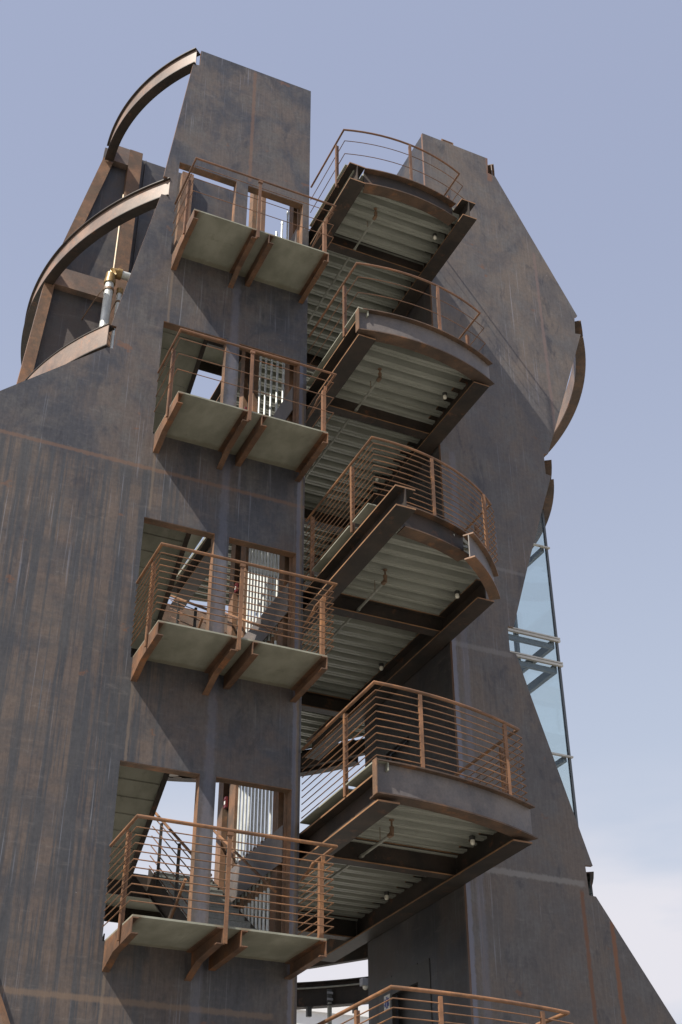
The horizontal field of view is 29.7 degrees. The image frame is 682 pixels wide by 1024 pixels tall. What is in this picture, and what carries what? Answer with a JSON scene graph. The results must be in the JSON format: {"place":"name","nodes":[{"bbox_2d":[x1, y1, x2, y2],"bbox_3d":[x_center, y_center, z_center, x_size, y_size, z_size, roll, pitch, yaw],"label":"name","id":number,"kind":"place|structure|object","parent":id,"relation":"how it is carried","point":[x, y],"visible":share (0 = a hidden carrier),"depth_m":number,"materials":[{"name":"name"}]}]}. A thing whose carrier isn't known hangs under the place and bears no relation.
{"place":"outdoors","nodes":[
{"label":"outdoors","id":0,"kind":"place"},
{"bbox_2d":[296,1006,368,1023],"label":"white building","id":1,"kind":"structure","parent":0,"point":[319,1015],"depth_m":37.70,"materials":[{"name":"paint"}]},
{"bbox_2d":[0,0,681,1023],"label":"sky","id":2,"kind":"structure","parent":0,"point":[575,106],"materials":[{"name":"blue"}]},
{"label":"ground","id":3,"kind":"structure","parent":0,"visible":0},
{"bbox_2d":[16,146,232,383],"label":"framed wall","id":4,"kind":"structure","parent":3,"relation":"on","point":[68,296],"depth_m":26.66,"materials":[{"name":"metal"}]},
{"bbox_2d":[21,177,170,364],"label":"ring beam","id":5,"kind":"structure","parent":4,"relation":"attached to","point":[96,227],"depth_m":24.48,"materials":[{"name":"metal"}]},
{"bbox_2d":[81,194,130,326],"bbox_3d":[-4.197,-3.121,24.629,2.004,8.000,0.802,-1,-34,0],"label":"standpipe","id":6,"kind":"object","parent":4,"relation":"attached to","point":[114,273],"visible":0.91,"depth_m":25.12,"materials":[{"name":"white metal"}]},
{"bbox_2d":[110,287,122,347],"bbox_3d":[-4.518,-2.016,23.958,0.131,5.420,0.674,25,-41,-32],"label":"standpipe","id":7,"kind":"object","parent":4,"relation":"attached to","point":[119,292],"visible":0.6,"depth_m":25.05,"materials":[{"name":"grey metal"}]},
{"bbox_2d":[104,873,162,922],"bbox_3d":[-3.379,6.137,20.382,2.600,0.360,1.420,14,-37,-20],"label":"landing","id":8,"kind":"object","parent":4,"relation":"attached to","point":[139,908],"visible":0.24,"depth_m":20.72,"materials":[{"name":"concrete"}]},
{"bbox_2d":[109,616,203,888],"bbox_3d":[-3.158,3.551,19.335,1.100,3.248,3.005,14,-37,-20],"label":"stair flight","id":9,"kind":"object","parent":8,"relation":"on","point":[139,791],"visible":0.19,"depth_m":19.27,"materials":[{"name":"concrete"}]},
{"bbox_2d":[131,648,137,656],"bbox_3d":[-4.101,3.709,23.891,2.600,0.360,4.820,14,-37,-20],"label":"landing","id":10,"kind":"object","parent":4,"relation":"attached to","point":[133,650],"depth_m":21.91,"materials":[{"name":"concrete"}]},
{"bbox_2d":[131,432,190,648],"bbox_3d":[-3.170,0.242,21.573,1.100,3.278,3.005,14,-37,-20],"label":"stair flight","id":11,"kind":"object","parent":10,"relation":"on","point":[153,537],"visible":0.2,"depth_m":21.44,"materials":[{"name":"metal"}]},
{"bbox_2d":[105,47,199,161],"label":"ring beam","id":12,"kind":"structure","parent":4,"relation":"attached to","point":[156,83],"depth_m":26.60,"materials":[{"name":"metal"}]},
{"bbox_2d":[178,534,202,572],"bbox_3d":[-4.071,0.328,26.069,2.600,0.360,4.620,14,-37,-20],"label":"landing","id":13,"kind":"object","parent":4,"relation":"attached to","point":[194,541],"visible":0.02,"depth_m":26.74,"materials":[{"name":"metal"}]},
{"bbox_2d":[153,327,207,433],"bbox_3d":[-3.183,-3.083,23.823,1.100,3.268,3.005,14,-37,-20],"label":"stair flight","id":14,"kind":"object","parent":13,"relation":"on","point":[183,381],"visible":0.26,"depth_m":23.60,"materials":[{"name":"metal"}]},
{"bbox_2d":[199,345,222,375],"bbox_3d":[-3.418,-4.178,27.362,2.600,1.410,1.420,14,-37,-20],"label":"landing","id":15,"kind":"object","parent":4,"relation":"attached to","point":[213,355],"visible":0.01,"depth_m":27.83,"materials":[{"name":"concrete"}]},
{"bbox_2d":[162,460,553,633],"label":"ring beam","id":16,"kind":"structure","parent":4,"relation":"attached to","point":[548,504],"depth_m":28.52,"materials":[{"name":"metal"}]},
{"bbox_2d":[0,51,310,1023],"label":"stair wall","id":17,"kind":"structure","parent":3,"relation":"on","point":[90,481],"depth_m":18.58,"materials":[{"name":"metal"}]},
{"bbox_2d":[25,323,114,379],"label":"ring beam","id":18,"kind":"structure","parent":17,"relation":"attached to","point":[91,342],"depth_m":21.47,"materials":[{"name":"metal"}]},
{"bbox_2d":[102,878,186,940],"bbox_3d":[-3.145,6.856,17.099,1.100,3.268,3.005,14,-37,-20],"label":"stair flight","id":19,"kind":"object","parent":17,"relation":"attached to","point":[176,901],"visible":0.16,"depth_m":17.12,"materials":[{"name":"metal"}]},
{"bbox_2d":[145,812,276,929],"bbox_3d":[-1.915,5.472,18.719,1.080,3.248,3.004,14,-37,-20],"label":"stair flight","id":20,"kind":"object","parent":17,"relation":"attached to","point":[217,918],"visible":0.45,"depth_m":18.89,"materials":[{"name":"metal"}]},
{"bbox_2d":[102,814,337,980],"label":"balcony","id":21,"kind":"structure","parent":17,"relation":"attached to","point":[219,946],"depth_m":16.01,"materials":[{"name":"metal"}]},
{"bbox_2d":[169,595,282,634],"bbox_3d":[-1.928,2.176,20.950,1.080,3.248,3.004,14,-37,-20],"label":"stair flight","id":22,"kind":"object","parent":17,"relation":"attached to","point":[227,614],"visible":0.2,"depth_m":21.32,"materials":[{"name":"metal"}]},
{"bbox_2d":[130,542,336,702],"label":"balcony","id":23,"kind":"structure","parent":17,"relation":"attached to","point":[232,659],"depth_m":18.25,"materials":[{"name":"metal"}]},
{"bbox_2d":[153,328,336,481],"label":"balcony","id":24,"kind":"structure","parent":17,"relation":"attached to","point":[241,434],"depth_m":20.52,"materials":[{"name":"concrete"}]},
{"bbox_2d":[171,157,335,303],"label":"balcony","id":25,"kind":"structure","parent":17,"relation":"attached to","point":[249,254],"depth_m":22.77,"materials":[{"name":"concrete"}]},
{"bbox_2d":[167,739,359,782],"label":"ring beam","id":26,"kind":"structure","parent":17,"relation":"attached to","point":[302,773],"depth_m":25.45,"materials":[{"name":"metal"}]},
{"bbox_2d":[169,262,494,612],"bbox_3d":[-0.584,-0.700,25.343,2.720,1.608,10.230,14,-37,-20],"label":"landing","id":27,"kind":"object","parent":17,"relation":"attached to","point":[424,366],"visible":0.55,"depth_m":22.59,"materials":[{"name":"metal"}]},
{"bbox_2d":[305,368,381,479],"bbox_3d":[-0.223,-1.270,23.479,0.072,0.254,4.316,14,-37,-20],"label":"sprinkler pipe","id":28,"kind":"object","parent":27,"relation":"hanging from","point":[379,378],"visible":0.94,"depth_m":22.79,"materials":[{"name":"metal"}]},
{"bbox_2d":[442,392,446,399],"bbox_3d":[1.817,-2.025,22.473,0.088,0.125,0.086,14,-37,-20],"label":"deck lamp","id":29,"kind":"object","parent":27,"relation":"attached to","point":[444,394],"visible":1,"depth_m":22.45,"materials":[{"name":"metal"}]},
{"bbox_2d":[169,436,499,776],"bbox_3d":[0.518,2.521,22.918,4.510,1.708,10.791,14,-37,-20],"label":"landing","id":30,"kind":"object","parent":17,"relation":"attached to","point":[409,619],"visible":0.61,"depth_m":20.23,"materials":[{"name":"metal"}]},
{"bbox_2d":[317,569,386,653],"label":"sprinkler pipe","id":31,"kind":"object","parent":30,"relation":"hanging from","point":[384,582],"visible":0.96,"depth_m":20.07,"materials":[{"name":"metal"}]},
{"bbox_2d":[379,663,383,670],"bbox_3d":[0.699,2.688,22.258,0.088,0.125,0.086,14,-37,-20],"label":"deck lamp","id":32,"kind":"object","parent":30,"relation":"attached to","point":[381,665],"visible":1,"depth_m":22.24,"materials":[{"name":"metal"}]},
{"bbox_2d":[454,590,459,598],"bbox_3d":[1.829,1.305,20.220,0.088,0.125,0.086,14,-37,-20],"label":"deck lamp","id":33,"kind":"object","parent":30,"relation":"attached to","point":[457,593],"visible":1,"depth_m":20.20,"materials":[{"name":"metal"}]},
{"bbox_2d":[210,129,476,416],"bbox_3d":[-0.882,-3.684,27.980,2.628,1.548,10.660,14,-37,-20],"label":"landing","id":34,"kind":"object","parent":17,"relation":"attached to","point":[411,218],"visible":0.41,"depth_m":24.82,"materials":[{"name":"metal"}]},
{"bbox_2d":[307,207,376,324],"bbox_3d":[-0.235,-4.525,25.682,0.072,0.254,4.316,14,-37,-20],"label":"sprinkler pipe","id":35,"kind":"object","parent":34,"relation":"hanging from","point":[348,258],"visible":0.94,"depth_m":25.04,"materials":[{"name":"metal"}]},
{"bbox_2d":[236,680,537,968],"bbox_3d":[0.452,5.858,20.801,4.474,1.648,9.710,14,-37,-20],"label":"landing","id":36,"kind":"object","parent":17,"relation":"attached to","point":[427,854],"visible":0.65,"depth_m":17.83,"materials":[{"name":"metal"}]},
{"bbox_2d":[298,819,393,902],"bbox_3d":[-0.198,5.355,18.996,0.072,0.254,4.316,14,-37,-20],"label":"sprinkler pipe","id":37,"kind":"object","parent":36,"relation":"hanging from","point":[390,834],"visible":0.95,"depth_m":17.95,"materials":[{"name":"metal"}]},
{"bbox_2d":[384,891,388,899],"bbox_3d":[0.711,5.984,20.028,0.088,0.125,0.086,14,-37,-20],"label":"deck lamp","id":38,"kind":"object","parent":36,"relation":"attached to","point":[386,895],"visible":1,"depth_m":20.01,"materials":[{"name":"metal"}]},
{"bbox_2d":[469,835,474,844],"bbox_3d":[1.841,4.601,17.990,0.088,0.125,0.086,14,-37,-20],"label":"deck lamp","id":39,"kind":"object","parent":36,"relation":"attached to","point":[472,839],"visible":1,"depth_m":17.97,"materials":[{"name":"metal"}]},
{"bbox_2d":[317,985,573,1023],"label":"landing","id":40,"kind":"object","parent":17,"relation":"attached to","point":[441,1013],"visible":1,"depth_m":14.81,"materials":[{"name":"metal"}]},
{"bbox_2d":[297,872,593,1009],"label":"ring beam","id":41,"kind":"structure","parent":17,"relation":"attached to","point":[344,996],"depth_m":25.11,"materials":[{"name":"metal"}]},
{"bbox_2d":[305,1006,312,1016],"bbox_3d":[-0.624,9.710,24.962,0.140,0.178,0.100,14,-37,-20],"label":"hanger stub","id":42,"kind":"object","parent":41,"relation":"attached to","point":[308,1011],"visible":1,"depth_m":24.94,"materials":[{"name":"metal"}]},
{"bbox_2d":[327,989,332,1023],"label":"hanger post","id":43,"kind":"object","parent":41,"relation":"attached to","point":[329,1001],"visible":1,"depth_m":24.94,"materials":[{"name":"metal"}]},
{"bbox_2d":[297,977,367,989],"bbox_3d":[0.186,9.168,24.907,3.475,0.210,0.345,-13,-36,18],"label":"conduit","id":44,"kind":"object","parent":41,"relation":"attached to","point":[363,983],"visible":0.57,"depth_m":25.01,"materials":[{"name":"grey metal"}]},
{"bbox_2d":[214,193,265,902],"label":"steel column","id":45,"kind":"structure","parent":3,"relation":"on","point":[226,817],"depth_m":22.84,"materials":[{"name":"metal"}]},
{"bbox_2d":[223,796,227,808],"bbox_3d":[-1.853,4.663,20.620,0.052,0.180,0.090,14,-37,-20],"label":"alarm box","id":46,"kind":"object","parent":45,"relation":"attached to","point":[225,800],"visible":1,"depth_m":20.59,"materials":[{"name":"red paint"}]},
{"bbox_2d":[234,583,238,593],"bbox_3d":[-1.865,1.350,22.862,0.052,0.180,0.090,14,-37,-20],"label":"alarm box","id":47,"kind":"object","parent":45,"relation":"attached to","point":[235,589],"visible":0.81,"depth_m":22.84,"materials":[{"name":"red paint"}]},
{"bbox_2d":[234,548,250,904],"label":"conduit pipe","id":48,"kind":"object","parent":3,"relation":"on","point":[239,789],"visible":0.12,"depth_m":20.40,"materials":[{"name":"grey metal"}]},
{"bbox_2d":[240,549,256,913],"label":"conduit pipe","id":49,"kind":"object","parent":3,"relation":"on","point":[246,788],"visible":0.25,"depth_m":20.02,"materials":[{"name":"grey metal"}]},
{"bbox_2d":[236,356,261,909],"bbox_3d":[-1.548,4.134,20.465,0.060,19.300,0.060,14,-37,-20],"label":"conduit pipe","id":50,"kind":"object","parent":3,"relation":"on","point":[242,794],"visible":0.17,"depth_m":22.09,"materials":[{"name":"grey metal"}]},
{"bbox_2d":[247,551,262,921],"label":"conduit pipe","id":51,"kind":"object","parent":3,"relation":"on","point":[253,792],"visible":0.28,"depth_m":19.66,"materials":[{"name":"grey metal"}]},
{"bbox_2d":[243,357,267,916],"bbox_3d":[-1.421,3.978,20.235,0.060,19.300,0.060,14,-37,-20],"label":"conduit pipe","id":52,"kind":"object","parent":3,"relation":"on","point":[249,788],"visible":0.23,"depth_m":21.73,"materials":[{"name":"grey metal"}]},
{"bbox_2d":[254,552,269,928],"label":"conduit pipe","id":53,"kind":"object","parent":3,"relation":"on","point":[259,816],"visible":0.27,"depth_m":19.31,"materials":[{"name":"grey metal"}]},
{"bbox_2d":[251,231,277,924],"bbox_3d":[-1.296,3.019,20.550,0.060,21.240,0.060,14,-37,-20],"label":"conduit pipe","id":54,"kind":"object","parent":3,"relation":"on","point":[256,789],"visible":0.34,"depth_m":19.69,"materials":[{"name":"grey metal"}]},
{"bbox_2d":[262,554,275,930],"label":"conduit pipe","id":55,"kind":"object","parent":3,"relation":"on","point":[267,791],"visible":0.32,"depth_m":19.05,"materials":[{"name":"grey metal"}]},
{"bbox_2d":[258,221,283,929],"bbox_3d":[-1.169,2.863,20.320,0.060,21.240,0.060,14,-37,-20],"label":"conduit pipe","id":56,"kind":"object","parent":3,"relation":"on","point":[263,791],"visible":0.38,"depth_m":20.80,"materials":[{"name":"grey metal"}]},
{"bbox_2d":[266,211,288,930],"bbox_3d":[-1.042,2.708,20.091,0.060,21.240,0.060,14,-37,-20],"label":"conduit pipe","id":57,"kind":"object","parent":3,"relation":"on","point":[271,792],"visible":0.26,"depth_m":19.09,"materials":[{"name":"grey metal"}]},
{"bbox_2d":[269,207,299,932],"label":"steel column","id":58,"kind":"structure","parent":3,"relation":"on","point":[279,819],"depth_m":18.72,"materials":[{"name":"metal"}]},
{"bbox_2d":[229,825,283,901],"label":"edge beam","id":59,"kind":"structure","parent":58,"relation":"attached to","point":[270,842],"depth_m":18.68,"materials":[{"name":"metal"}]},
{"bbox_2d":[243,583,288,641],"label":"edge beam","id":60,"kind":"structure","parent":58,"relation":"attached to","point":[256,635],"depth_m":20.73,"materials":[{"name":"metal"}]},
{"bbox_2d":[273,387,293,419],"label":"edge beam","id":61,"kind":"structure","parent":58,"relation":"attached to","point":[284,410],"depth_m":22.68,"materials":[{"name":"metal"}]},
{"bbox_2d":[290,229,296,241],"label":"edge beam","id":62,"kind":"structure","parent":58,"relation":"attached to","point":[294,237],"depth_m":24.80,"materials":[{"name":"metal"}]},
{"bbox_2d":[364,133,675,1023],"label":"elevator tower","id":63,"kind":"structure","parent":3,"relation":"on","point":[532,923],"depth_m":20.86,"materials":[{"name":"metal"}]},
{"bbox_2d":[384,994,389,1010],"bbox_3d":[0.714,7.645,20.019,0.020,0.230,0.200,14,-37,-20],"label":"medical sign","id":64,"kind":"object","parent":63,"relation":"attached to","point":[386,1004],"visible":0.78,"depth_m":20.01,"materials":[{"name":"blue paint"}]},
{"bbox_2d":[391,741,409,763],"bbox_3d":[1.107,4.994,21.252,0.030,2.500,1.020,14,-37,-20],"label":"elevator door","id":65,"kind":"structure","parent":63,"relation":"in","point":[403,749],"depth_m":21.91,"materials":[{"name":"metal"}]},
{"bbox_2d":[398,984,418,1023],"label":"elevator door","id":66,"kind":"structure","parent":63,"relation":"in","point":[405,994],"depth_m":19.67,"materials":[{"name":"metal"}]},
{"bbox_2d":[488,164,494,175],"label":"ring beam","id":67,"kind":"structure","parent":63,"relation":"attached to","point":[491,169],"depth_m":28.67,"materials":[{"name":"metal"}]},
{"bbox_2d":[544,320,585,456],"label":"ring beam","id":68,"kind":"structure","parent":63,"relation":"attached to","point":[572,396],"depth_m":28.28,"materials":[{"name":"metal"}]},
{"bbox_2d":[508,510,578,826],"bbox_3d":[2.327,6.650,20.904,2.612,15.600,2.270,14,-37,-20],"label":"glass shaft","id":69,"kind":"object","parent":3,"relation":"on","point":[544,650],"visible":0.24,"depth_m":23.04,"materials":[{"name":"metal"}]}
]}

